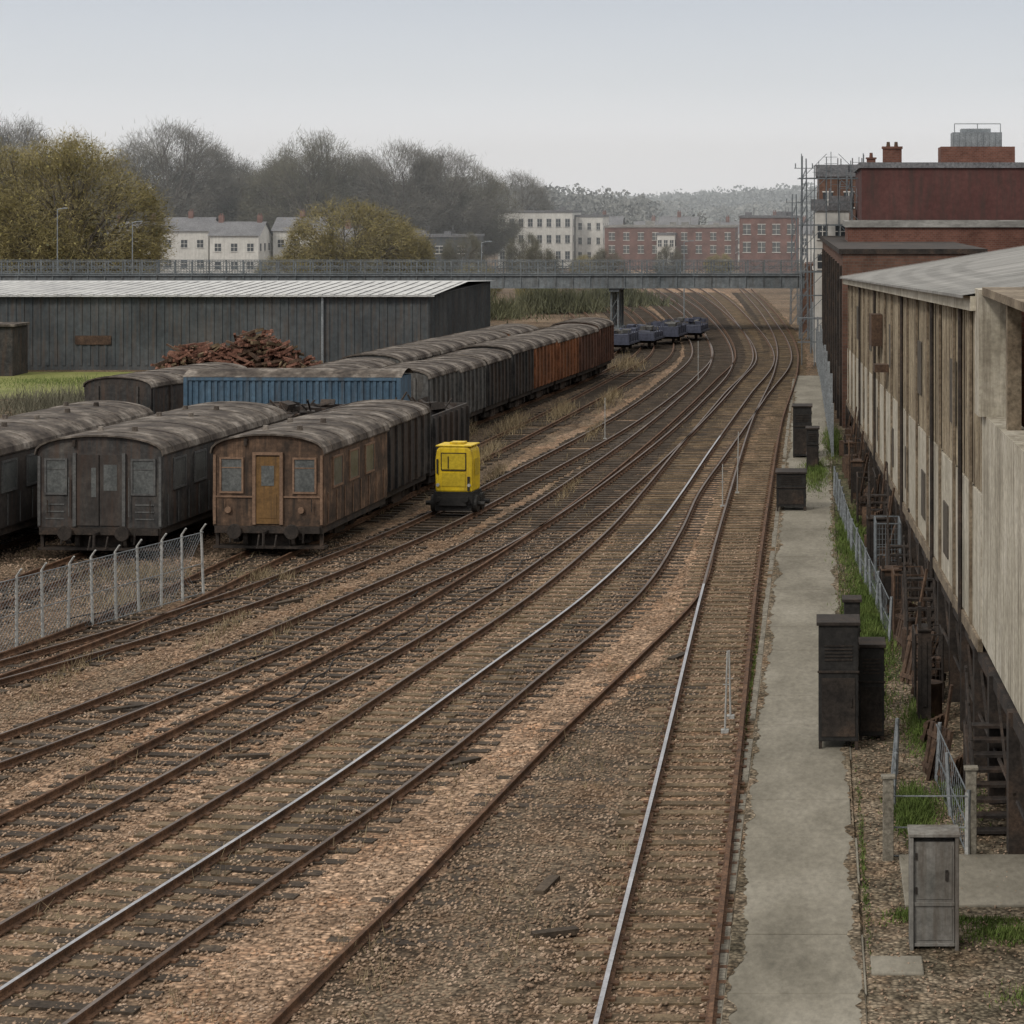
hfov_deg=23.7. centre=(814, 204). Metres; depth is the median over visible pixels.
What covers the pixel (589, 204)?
distant woodland
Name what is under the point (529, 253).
bare tree
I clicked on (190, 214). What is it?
chimneys
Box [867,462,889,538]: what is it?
metal stair
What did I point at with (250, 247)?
window frames
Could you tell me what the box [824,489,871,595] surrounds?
grass patch
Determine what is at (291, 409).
open scrap wagon
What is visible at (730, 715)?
marker post
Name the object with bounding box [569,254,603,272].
willow tree
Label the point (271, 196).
bare tree
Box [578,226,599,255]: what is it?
window frames
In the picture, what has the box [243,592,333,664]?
dry bramble
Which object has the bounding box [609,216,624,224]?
pitched roof
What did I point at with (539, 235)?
window frames
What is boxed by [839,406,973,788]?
scrap heap along wall
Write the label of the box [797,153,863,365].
scaffolding
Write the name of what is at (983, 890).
concrete slab
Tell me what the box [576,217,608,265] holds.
walls
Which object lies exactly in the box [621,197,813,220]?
distant woodland
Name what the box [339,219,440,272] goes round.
willow tree
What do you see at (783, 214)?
parapet roof
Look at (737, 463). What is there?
marker post
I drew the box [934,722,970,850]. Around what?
tubular barrier
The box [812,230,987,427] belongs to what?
old brick workshop
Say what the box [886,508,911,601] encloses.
metal stair
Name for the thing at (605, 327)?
freight wagon
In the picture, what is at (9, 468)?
windows
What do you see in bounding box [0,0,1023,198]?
sky
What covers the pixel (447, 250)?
bare tree
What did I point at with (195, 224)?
pitched roof
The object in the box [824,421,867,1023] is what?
path edge dirt
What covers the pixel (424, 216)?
bare tree
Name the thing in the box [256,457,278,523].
end door
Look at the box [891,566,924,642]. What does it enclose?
wire storage cage
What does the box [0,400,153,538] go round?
dark railway coach
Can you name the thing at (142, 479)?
windows
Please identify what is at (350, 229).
pitched roof
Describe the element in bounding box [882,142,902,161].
brick chimney
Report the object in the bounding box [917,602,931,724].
post
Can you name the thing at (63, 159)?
willow tree
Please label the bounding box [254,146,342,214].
bare tree
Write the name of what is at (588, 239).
windows
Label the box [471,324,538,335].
freight wagon
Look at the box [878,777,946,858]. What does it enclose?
grass patch
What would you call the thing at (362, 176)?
bare tree
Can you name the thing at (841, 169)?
brown brick tower
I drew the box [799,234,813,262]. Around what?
walls
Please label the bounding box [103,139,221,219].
bare tree
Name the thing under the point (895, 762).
tubular barrier
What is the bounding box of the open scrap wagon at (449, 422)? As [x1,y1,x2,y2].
[395,392,468,489]
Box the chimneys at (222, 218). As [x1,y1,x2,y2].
[219,213,262,222]
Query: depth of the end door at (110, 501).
73.95 m
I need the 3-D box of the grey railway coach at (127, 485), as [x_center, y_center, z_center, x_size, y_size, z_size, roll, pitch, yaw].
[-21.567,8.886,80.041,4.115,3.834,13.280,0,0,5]
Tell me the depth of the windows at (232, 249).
344.97 m
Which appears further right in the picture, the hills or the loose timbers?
the hills
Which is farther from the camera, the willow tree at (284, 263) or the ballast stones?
the willow tree at (284, 263)
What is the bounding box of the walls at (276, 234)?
[273,231,327,272]
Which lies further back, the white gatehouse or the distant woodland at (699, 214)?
the distant woodland at (699, 214)
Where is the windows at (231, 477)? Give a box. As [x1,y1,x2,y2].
[222,444,373,491]
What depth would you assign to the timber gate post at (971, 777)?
40.23 m
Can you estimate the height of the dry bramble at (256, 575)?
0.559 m
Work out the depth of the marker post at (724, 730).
49.78 m
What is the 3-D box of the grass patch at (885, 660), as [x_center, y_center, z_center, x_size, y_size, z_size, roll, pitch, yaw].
[1.202,10.768,59.006,2.136,0.304,10.935,0,0,0]
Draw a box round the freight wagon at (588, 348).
[534,324,598,385]
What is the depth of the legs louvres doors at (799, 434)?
103.38 m
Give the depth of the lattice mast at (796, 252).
220.05 m
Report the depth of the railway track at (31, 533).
77.83 m
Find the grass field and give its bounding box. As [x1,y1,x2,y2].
[0,372,131,398]
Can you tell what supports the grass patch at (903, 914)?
on the dirt verge at (964, 972)
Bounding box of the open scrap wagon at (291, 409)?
[267,399,344,419]
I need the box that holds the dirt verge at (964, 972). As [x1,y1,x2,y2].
[834,423,1023,1023]
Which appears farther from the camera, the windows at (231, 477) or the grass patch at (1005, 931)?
the windows at (231, 477)
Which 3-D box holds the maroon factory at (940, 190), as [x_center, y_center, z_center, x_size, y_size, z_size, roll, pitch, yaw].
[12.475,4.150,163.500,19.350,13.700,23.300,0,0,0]
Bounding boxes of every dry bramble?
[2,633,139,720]
[37,558,228,586]
[50,580,199,616]
[169,605,269,660]
[211,564,334,584]
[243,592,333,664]
[469,418,487,440]
[472,409,541,446]
[479,435,510,469]
[480,456,520,486]
[541,394,589,427]
[548,474,582,508]
[576,415,608,445]
[587,383,629,419]
[605,350,658,379]
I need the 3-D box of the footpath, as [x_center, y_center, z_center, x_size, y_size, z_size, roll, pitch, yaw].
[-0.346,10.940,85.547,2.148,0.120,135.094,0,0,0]
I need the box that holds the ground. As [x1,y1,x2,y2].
[0,253,838,1023]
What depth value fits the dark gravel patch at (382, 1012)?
37.96 m
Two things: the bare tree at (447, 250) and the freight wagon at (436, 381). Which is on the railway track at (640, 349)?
the freight wagon at (436, 381)
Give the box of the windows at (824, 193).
[823,192,849,205]
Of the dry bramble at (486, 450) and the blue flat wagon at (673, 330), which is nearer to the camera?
the dry bramble at (486, 450)
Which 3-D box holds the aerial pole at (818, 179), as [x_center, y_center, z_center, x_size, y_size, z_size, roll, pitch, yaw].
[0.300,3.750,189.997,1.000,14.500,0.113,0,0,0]
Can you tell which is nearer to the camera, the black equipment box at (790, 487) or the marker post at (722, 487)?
the black equipment box at (790, 487)
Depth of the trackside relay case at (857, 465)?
87.69 m
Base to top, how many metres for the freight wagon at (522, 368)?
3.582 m
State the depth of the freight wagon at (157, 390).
104.27 m
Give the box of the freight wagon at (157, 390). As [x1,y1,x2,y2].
[83,362,246,413]
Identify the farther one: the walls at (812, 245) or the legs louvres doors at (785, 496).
the walls at (812, 245)
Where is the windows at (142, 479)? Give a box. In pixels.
[47,451,204,496]
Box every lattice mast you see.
[786,194,798,324]
[794,158,813,339]
[840,176,854,219]
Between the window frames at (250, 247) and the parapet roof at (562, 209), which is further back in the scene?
the parapet roof at (562, 209)
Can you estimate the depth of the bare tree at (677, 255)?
344.38 m
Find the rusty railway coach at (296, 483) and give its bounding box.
[210,412,389,550]
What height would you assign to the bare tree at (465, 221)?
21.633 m
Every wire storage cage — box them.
[847,438,866,488]
[856,472,875,525]
[873,516,901,580]
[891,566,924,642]
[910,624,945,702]
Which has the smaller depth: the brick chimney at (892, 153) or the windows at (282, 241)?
the brick chimney at (892, 153)
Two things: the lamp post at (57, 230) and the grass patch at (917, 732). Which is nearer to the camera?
the grass patch at (917, 732)
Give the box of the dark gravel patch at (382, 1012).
[372,729,673,1023]
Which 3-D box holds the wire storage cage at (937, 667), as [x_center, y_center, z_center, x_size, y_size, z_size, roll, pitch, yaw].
[2.515,10.162,53.199,0.828,1.516,1.256,0,0,0]
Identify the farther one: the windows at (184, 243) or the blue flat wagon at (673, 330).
the windows at (184, 243)
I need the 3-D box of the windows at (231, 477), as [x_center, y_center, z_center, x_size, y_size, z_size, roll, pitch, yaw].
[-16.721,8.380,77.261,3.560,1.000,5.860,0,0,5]
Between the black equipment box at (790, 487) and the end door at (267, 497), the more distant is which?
the black equipment box at (790, 487)
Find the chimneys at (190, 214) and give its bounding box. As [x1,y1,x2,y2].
[188,209,193,217]
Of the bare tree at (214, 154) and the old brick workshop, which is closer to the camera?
the old brick workshop
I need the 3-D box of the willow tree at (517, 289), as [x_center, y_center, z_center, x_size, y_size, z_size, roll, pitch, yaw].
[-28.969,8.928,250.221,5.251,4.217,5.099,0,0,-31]
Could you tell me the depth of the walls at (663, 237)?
402.00 m
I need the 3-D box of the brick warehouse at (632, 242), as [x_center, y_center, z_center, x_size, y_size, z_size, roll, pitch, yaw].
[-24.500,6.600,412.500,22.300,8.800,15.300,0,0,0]
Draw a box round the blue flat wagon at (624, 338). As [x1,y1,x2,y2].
[614,328,639,350]
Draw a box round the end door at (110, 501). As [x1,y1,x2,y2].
[77,455,121,525]
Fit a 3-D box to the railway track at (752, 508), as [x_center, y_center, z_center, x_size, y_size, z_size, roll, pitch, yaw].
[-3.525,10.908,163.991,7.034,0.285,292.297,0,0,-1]
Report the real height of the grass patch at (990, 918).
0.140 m
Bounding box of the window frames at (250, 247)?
[214,243,270,269]
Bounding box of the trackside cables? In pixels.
[70,489,561,724]
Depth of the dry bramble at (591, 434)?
114.35 m
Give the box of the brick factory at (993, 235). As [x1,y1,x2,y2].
[843,220,1023,251]
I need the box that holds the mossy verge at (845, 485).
[832,439,902,680]
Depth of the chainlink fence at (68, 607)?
62.62 m
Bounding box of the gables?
[260,224,270,235]
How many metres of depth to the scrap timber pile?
148.00 m
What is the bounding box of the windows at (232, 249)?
[215,243,269,268]
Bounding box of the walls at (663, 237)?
[657,235,675,264]
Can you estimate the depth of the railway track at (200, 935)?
43.05 m
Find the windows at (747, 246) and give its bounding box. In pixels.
[743,224,798,251]
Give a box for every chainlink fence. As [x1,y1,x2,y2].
[0,523,205,651]
[833,466,892,641]
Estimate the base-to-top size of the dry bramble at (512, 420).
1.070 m
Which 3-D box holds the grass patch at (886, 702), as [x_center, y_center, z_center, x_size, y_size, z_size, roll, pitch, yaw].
[1.166,10.779,53.027,1.705,0.282,10.273,0,0,0]
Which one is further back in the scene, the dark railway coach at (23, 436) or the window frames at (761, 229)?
the window frames at (761, 229)
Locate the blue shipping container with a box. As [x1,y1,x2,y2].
[183,368,413,405]
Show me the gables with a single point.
(265, 231)
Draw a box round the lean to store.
[0,322,29,375]
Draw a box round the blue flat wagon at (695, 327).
[672,317,709,338]
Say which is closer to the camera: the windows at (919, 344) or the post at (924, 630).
the post at (924, 630)
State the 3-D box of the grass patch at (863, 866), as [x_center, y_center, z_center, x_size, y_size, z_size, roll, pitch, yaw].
[0.799,10.862,40.011,0.244,0.116,18.950,0,0,0]
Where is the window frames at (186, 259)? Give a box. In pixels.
[165,239,209,267]
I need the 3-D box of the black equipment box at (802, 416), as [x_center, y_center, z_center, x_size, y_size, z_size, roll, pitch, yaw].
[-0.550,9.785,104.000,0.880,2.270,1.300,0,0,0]
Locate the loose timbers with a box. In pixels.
[99,576,688,937]
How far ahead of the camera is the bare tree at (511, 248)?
329.39 m
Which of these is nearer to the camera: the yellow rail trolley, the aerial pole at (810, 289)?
the yellow rail trolley
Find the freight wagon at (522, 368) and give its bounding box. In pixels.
[455,340,533,412]
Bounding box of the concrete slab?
[870,854,1023,974]
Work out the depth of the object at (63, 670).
55.53 m
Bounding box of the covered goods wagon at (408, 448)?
[319,399,430,514]
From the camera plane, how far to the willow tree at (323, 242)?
259.70 m
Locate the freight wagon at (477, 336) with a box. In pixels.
[436,330,507,343]
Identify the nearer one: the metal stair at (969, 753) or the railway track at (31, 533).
the metal stair at (969, 753)
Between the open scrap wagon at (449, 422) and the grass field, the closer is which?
the open scrap wagon at (449, 422)
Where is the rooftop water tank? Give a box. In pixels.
[938,123,1014,161]
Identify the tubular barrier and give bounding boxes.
[891,718,898,805]
[894,792,969,856]
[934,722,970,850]
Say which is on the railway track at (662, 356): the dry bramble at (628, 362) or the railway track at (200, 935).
the dry bramble at (628, 362)
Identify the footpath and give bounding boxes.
[716,376,866,1023]
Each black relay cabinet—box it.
[816,614,859,749]
[842,595,861,636]
[858,637,885,740]
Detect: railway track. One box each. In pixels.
[0,267,720,705]
[0,268,681,682]
[0,269,741,790]
[0,269,763,896]
[0,269,813,1023]
[0,270,781,1016]
[0,520,225,627]
[0,528,59,559]
[267,540,763,1023]
[469,288,648,441]
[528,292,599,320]
[549,288,810,1023]
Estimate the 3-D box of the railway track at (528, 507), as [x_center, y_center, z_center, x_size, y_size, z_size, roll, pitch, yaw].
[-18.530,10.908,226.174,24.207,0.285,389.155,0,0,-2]
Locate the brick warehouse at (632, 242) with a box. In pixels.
[604,218,738,269]
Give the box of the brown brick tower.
[815,158,861,219]
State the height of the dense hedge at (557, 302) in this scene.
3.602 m
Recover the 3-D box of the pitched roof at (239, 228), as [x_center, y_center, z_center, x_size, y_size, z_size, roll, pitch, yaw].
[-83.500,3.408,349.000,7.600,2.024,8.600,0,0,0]
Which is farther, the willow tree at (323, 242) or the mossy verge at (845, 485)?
the willow tree at (323, 242)
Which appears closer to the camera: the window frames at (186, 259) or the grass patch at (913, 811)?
the grass patch at (913, 811)
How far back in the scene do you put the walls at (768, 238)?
375.00 m
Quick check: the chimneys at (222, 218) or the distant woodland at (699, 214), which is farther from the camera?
the distant woodland at (699, 214)
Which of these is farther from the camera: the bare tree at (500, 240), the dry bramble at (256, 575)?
the bare tree at (500, 240)
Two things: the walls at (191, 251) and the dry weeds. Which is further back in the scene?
the walls at (191, 251)
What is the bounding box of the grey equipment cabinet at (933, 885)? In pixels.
[907,825,960,949]
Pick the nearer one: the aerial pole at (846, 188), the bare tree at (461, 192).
the aerial pole at (846, 188)
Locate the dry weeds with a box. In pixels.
[17,392,780,1023]
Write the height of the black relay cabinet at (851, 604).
2.620 m
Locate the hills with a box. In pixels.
[691,204,813,224]
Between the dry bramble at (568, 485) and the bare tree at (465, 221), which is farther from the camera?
the bare tree at (465, 221)
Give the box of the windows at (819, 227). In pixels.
[813,226,844,268]
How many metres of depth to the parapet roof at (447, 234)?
353.43 m
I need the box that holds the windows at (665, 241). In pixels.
[658,240,675,258]
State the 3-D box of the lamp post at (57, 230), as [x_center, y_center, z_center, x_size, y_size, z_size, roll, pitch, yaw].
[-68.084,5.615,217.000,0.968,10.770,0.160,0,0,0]
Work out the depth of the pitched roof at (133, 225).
352.70 m
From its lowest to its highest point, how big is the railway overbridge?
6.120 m
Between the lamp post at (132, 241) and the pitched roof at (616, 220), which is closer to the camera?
the lamp post at (132, 241)
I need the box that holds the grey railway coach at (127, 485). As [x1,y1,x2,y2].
[34,401,287,552]
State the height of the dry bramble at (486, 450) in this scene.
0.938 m
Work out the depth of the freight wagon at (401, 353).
119.31 m
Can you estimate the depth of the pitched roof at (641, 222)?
474.96 m
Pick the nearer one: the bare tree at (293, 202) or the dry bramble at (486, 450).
the dry bramble at (486, 450)
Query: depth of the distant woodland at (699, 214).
521.52 m
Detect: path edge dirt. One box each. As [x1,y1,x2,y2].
[721,391,796,1023]
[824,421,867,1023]
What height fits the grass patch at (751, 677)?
0.120 m
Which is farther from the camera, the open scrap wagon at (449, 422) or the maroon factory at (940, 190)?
the maroon factory at (940, 190)
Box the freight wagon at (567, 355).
[522,329,578,394]
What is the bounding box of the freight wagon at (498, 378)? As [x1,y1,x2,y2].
[431,348,510,422]
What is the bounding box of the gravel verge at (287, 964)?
[119,414,770,1023]
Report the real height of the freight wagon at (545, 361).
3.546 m
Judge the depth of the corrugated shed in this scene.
160.00 m
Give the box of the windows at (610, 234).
[609,232,737,252]
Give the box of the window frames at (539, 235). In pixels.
[502,219,574,258]
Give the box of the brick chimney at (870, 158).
[866,153,876,161]
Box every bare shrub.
[0,374,88,416]
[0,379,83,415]
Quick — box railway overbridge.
[0,260,813,331]
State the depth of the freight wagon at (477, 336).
136.18 m
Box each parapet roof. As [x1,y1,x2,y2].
[393,226,484,236]
[497,206,581,211]
[575,208,608,216]
[656,233,676,234]
[738,208,799,217]
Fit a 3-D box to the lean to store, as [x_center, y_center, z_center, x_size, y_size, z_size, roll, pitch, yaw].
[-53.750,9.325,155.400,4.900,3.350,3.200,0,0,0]
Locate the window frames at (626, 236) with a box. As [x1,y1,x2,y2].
[608,232,737,253]
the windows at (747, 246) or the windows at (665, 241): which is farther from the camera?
the windows at (665, 241)
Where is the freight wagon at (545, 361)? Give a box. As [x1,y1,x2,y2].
[490,334,556,403]
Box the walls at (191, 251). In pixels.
[160,231,209,272]
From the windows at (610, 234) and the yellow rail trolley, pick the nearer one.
the yellow rail trolley
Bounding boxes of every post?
[57,208,67,259]
[132,221,142,272]
[683,240,693,322]
[720,464,724,506]
[721,651,729,732]
[727,650,734,718]
[735,432,738,492]
[881,774,895,860]
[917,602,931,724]
[964,765,978,853]
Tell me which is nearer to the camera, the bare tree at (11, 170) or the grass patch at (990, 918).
the grass patch at (990, 918)
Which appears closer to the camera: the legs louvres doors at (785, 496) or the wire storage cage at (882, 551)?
the wire storage cage at (882, 551)
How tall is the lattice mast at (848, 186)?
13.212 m
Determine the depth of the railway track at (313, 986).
39.07 m
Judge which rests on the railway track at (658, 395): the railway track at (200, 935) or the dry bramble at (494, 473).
the dry bramble at (494, 473)
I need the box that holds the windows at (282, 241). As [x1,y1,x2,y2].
[278,240,299,246]
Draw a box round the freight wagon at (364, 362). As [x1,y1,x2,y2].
[304,357,395,367]
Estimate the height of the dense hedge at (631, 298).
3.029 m
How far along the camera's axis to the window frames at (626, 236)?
404.89 m
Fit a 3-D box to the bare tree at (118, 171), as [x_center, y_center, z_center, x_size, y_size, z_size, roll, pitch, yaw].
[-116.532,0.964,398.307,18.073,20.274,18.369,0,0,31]
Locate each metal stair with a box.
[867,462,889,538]
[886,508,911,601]
[902,535,936,654]
[963,665,1005,833]
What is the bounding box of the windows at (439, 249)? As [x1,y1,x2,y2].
[396,246,478,252]
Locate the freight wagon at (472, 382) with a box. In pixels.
[424,356,485,423]
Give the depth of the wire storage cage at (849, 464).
92.19 m
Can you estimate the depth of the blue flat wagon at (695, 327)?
193.32 m
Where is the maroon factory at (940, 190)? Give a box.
[853,162,1023,219]
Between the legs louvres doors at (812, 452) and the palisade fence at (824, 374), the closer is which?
the legs louvres doors at (812, 452)
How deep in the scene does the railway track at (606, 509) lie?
52.38 m
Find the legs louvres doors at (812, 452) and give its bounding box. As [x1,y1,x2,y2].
[807,435,817,465]
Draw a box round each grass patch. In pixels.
[0,375,99,389]
[736,597,763,797]
[796,456,837,508]
[819,424,842,469]
[822,557,905,707]
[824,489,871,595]
[839,573,856,770]
[854,770,875,1019]
[860,630,899,681]
[868,913,1023,926]
[871,671,903,744]
[873,906,965,926]
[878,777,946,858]
[892,682,953,772]
[916,772,998,846]
[959,919,1023,951]
[965,978,1023,1013]
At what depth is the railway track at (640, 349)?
141.28 m
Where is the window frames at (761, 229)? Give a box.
[742,224,798,252]
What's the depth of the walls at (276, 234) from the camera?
352.00 m
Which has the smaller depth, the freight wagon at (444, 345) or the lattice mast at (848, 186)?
the freight wagon at (444, 345)
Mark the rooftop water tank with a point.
(976, 145)
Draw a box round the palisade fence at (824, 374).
[812,302,833,456]
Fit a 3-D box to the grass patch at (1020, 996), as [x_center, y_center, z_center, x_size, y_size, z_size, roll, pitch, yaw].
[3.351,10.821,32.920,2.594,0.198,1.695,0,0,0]
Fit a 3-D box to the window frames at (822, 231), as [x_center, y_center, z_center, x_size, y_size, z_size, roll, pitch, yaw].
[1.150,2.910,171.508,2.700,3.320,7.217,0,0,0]
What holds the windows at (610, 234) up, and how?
in the brick warehouse at (632, 242)
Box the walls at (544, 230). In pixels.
[498,212,580,267]
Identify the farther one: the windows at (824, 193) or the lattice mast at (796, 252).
the lattice mast at (796, 252)
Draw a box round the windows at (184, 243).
[165,240,202,265]
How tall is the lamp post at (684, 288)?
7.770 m
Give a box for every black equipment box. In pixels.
[775,452,806,510]
[792,403,811,457]
[805,426,819,466]
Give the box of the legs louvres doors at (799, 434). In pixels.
[793,416,808,457]
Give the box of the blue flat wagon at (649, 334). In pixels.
[621,324,664,346]
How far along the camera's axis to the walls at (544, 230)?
420.00 m
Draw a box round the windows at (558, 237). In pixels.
[500,219,573,258]
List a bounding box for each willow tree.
[0,123,180,272]
[0,137,104,272]
[0,155,41,237]
[253,253,314,272]
[278,194,422,272]
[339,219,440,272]
[452,263,502,299]
[514,272,558,297]
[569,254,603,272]
[703,253,734,272]
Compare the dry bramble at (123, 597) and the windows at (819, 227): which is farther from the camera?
the windows at (819, 227)
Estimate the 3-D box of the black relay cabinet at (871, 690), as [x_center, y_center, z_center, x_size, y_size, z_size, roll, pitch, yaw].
[1.150,9.935,49.300,0.600,1.970,0.900,0,0,0]
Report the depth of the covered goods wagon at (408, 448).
85.73 m
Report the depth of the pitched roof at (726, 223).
467.08 m
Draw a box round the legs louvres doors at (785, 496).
[777,452,806,510]
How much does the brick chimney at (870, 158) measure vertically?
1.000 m
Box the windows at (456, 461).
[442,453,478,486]
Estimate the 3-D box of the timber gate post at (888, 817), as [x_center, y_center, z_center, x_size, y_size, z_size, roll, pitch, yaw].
[1.220,10.250,40.000,0.240,1.500,0.200,0,0,0]
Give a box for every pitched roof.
[108,221,157,232]
[163,217,218,230]
[207,221,272,235]
[271,217,331,230]
[334,228,368,240]
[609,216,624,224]
[634,221,658,224]
[658,216,699,224]
[708,221,738,233]
[799,222,813,233]
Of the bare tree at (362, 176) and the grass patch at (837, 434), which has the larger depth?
the bare tree at (362, 176)
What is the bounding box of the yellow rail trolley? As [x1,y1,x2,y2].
[426,441,489,512]
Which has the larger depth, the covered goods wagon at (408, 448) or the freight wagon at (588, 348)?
the freight wagon at (588, 348)
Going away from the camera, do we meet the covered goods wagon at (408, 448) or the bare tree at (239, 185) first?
the covered goods wagon at (408, 448)
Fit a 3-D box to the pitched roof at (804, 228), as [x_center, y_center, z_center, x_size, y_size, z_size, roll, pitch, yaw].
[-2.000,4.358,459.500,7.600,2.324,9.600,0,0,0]
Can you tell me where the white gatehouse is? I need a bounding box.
[811,188,856,361]
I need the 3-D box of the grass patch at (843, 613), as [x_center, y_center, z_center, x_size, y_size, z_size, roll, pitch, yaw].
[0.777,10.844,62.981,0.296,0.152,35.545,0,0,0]
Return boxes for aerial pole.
[804,203,811,352]
[818,161,818,198]
[840,170,849,195]
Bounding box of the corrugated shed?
[0,281,489,369]
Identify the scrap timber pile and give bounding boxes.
[150,328,322,368]
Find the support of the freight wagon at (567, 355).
on the railway track at (640, 349)
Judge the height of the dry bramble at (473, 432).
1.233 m
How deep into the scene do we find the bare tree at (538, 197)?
428.10 m
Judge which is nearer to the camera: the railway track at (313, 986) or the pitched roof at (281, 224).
the railway track at (313, 986)
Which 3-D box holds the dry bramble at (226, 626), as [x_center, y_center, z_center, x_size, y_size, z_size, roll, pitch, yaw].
[-15.166,10.798,62.307,1.167,0.403,9.456,0,0,0]
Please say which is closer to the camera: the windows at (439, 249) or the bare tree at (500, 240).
the windows at (439, 249)
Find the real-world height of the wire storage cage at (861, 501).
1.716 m
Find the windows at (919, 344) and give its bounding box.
[857,306,955,558]
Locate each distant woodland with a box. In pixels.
[160,176,664,224]
[561,182,816,207]
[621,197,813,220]
[625,211,813,224]
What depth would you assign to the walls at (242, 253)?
345.00 m
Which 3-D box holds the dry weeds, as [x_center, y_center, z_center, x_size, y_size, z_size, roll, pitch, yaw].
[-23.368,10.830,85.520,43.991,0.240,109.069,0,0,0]
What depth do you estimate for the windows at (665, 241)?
401.97 m
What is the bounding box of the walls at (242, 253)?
[210,235,270,272]
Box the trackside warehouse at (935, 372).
[840,246,1023,853]
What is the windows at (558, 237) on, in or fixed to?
attached to the walls at (544, 230)
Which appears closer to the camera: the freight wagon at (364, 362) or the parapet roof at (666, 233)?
the freight wagon at (364, 362)
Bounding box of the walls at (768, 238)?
[739,218,798,272]
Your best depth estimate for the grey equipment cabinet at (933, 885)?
35.19 m
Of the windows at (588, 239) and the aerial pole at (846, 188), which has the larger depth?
the windows at (588, 239)
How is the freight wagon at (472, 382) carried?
on the railway track at (640, 349)
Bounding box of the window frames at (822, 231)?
[812,223,844,269]
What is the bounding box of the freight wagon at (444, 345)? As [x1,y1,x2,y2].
[391,337,474,354]
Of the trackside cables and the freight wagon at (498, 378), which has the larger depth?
the freight wagon at (498, 378)
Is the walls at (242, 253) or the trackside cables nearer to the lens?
the trackside cables
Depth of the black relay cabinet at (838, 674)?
48.05 m
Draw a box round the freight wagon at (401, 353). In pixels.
[340,345,439,362]
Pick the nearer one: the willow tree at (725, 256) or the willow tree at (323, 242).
the willow tree at (323, 242)
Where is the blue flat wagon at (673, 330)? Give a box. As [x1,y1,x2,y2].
[646,319,687,342]
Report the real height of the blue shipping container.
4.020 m
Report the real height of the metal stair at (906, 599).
2.860 m
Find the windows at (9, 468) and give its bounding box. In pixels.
[3,455,37,490]
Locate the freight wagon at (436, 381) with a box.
[380,360,458,402]
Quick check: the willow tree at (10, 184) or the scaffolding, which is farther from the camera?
the willow tree at (10, 184)
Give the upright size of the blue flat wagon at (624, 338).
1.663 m
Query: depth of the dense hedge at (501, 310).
230.77 m
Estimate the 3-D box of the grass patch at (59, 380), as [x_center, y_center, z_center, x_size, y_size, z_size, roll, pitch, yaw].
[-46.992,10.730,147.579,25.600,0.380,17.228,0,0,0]
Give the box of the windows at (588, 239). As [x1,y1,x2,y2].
[578,223,607,258]
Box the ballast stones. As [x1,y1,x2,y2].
[0,532,769,1023]
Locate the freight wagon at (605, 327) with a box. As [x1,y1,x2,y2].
[551,317,613,377]
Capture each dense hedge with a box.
[490,288,579,323]
[498,288,635,314]
[576,288,687,307]
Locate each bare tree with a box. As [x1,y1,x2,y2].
[0,109,61,216]
[0,157,37,233]
[12,168,101,225]
[62,162,146,256]
[84,152,158,216]
[101,116,240,222]
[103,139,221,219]
[160,140,260,216]
[191,167,277,220]
[211,154,278,206]
[219,153,304,259]
[227,124,366,257]
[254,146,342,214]
[298,146,401,223]
[337,138,458,233]
[348,174,417,227]
[391,140,502,233]
[411,164,481,215]
[434,165,527,259]
[438,231,487,272]
[482,169,556,255]
[502,230,543,272]
[513,242,563,289]
[591,246,628,272]
[651,245,685,272]
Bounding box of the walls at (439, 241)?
[372,236,483,272]
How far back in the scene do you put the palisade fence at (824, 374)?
123.19 m
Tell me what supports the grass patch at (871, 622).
on the dirt verge at (964, 972)

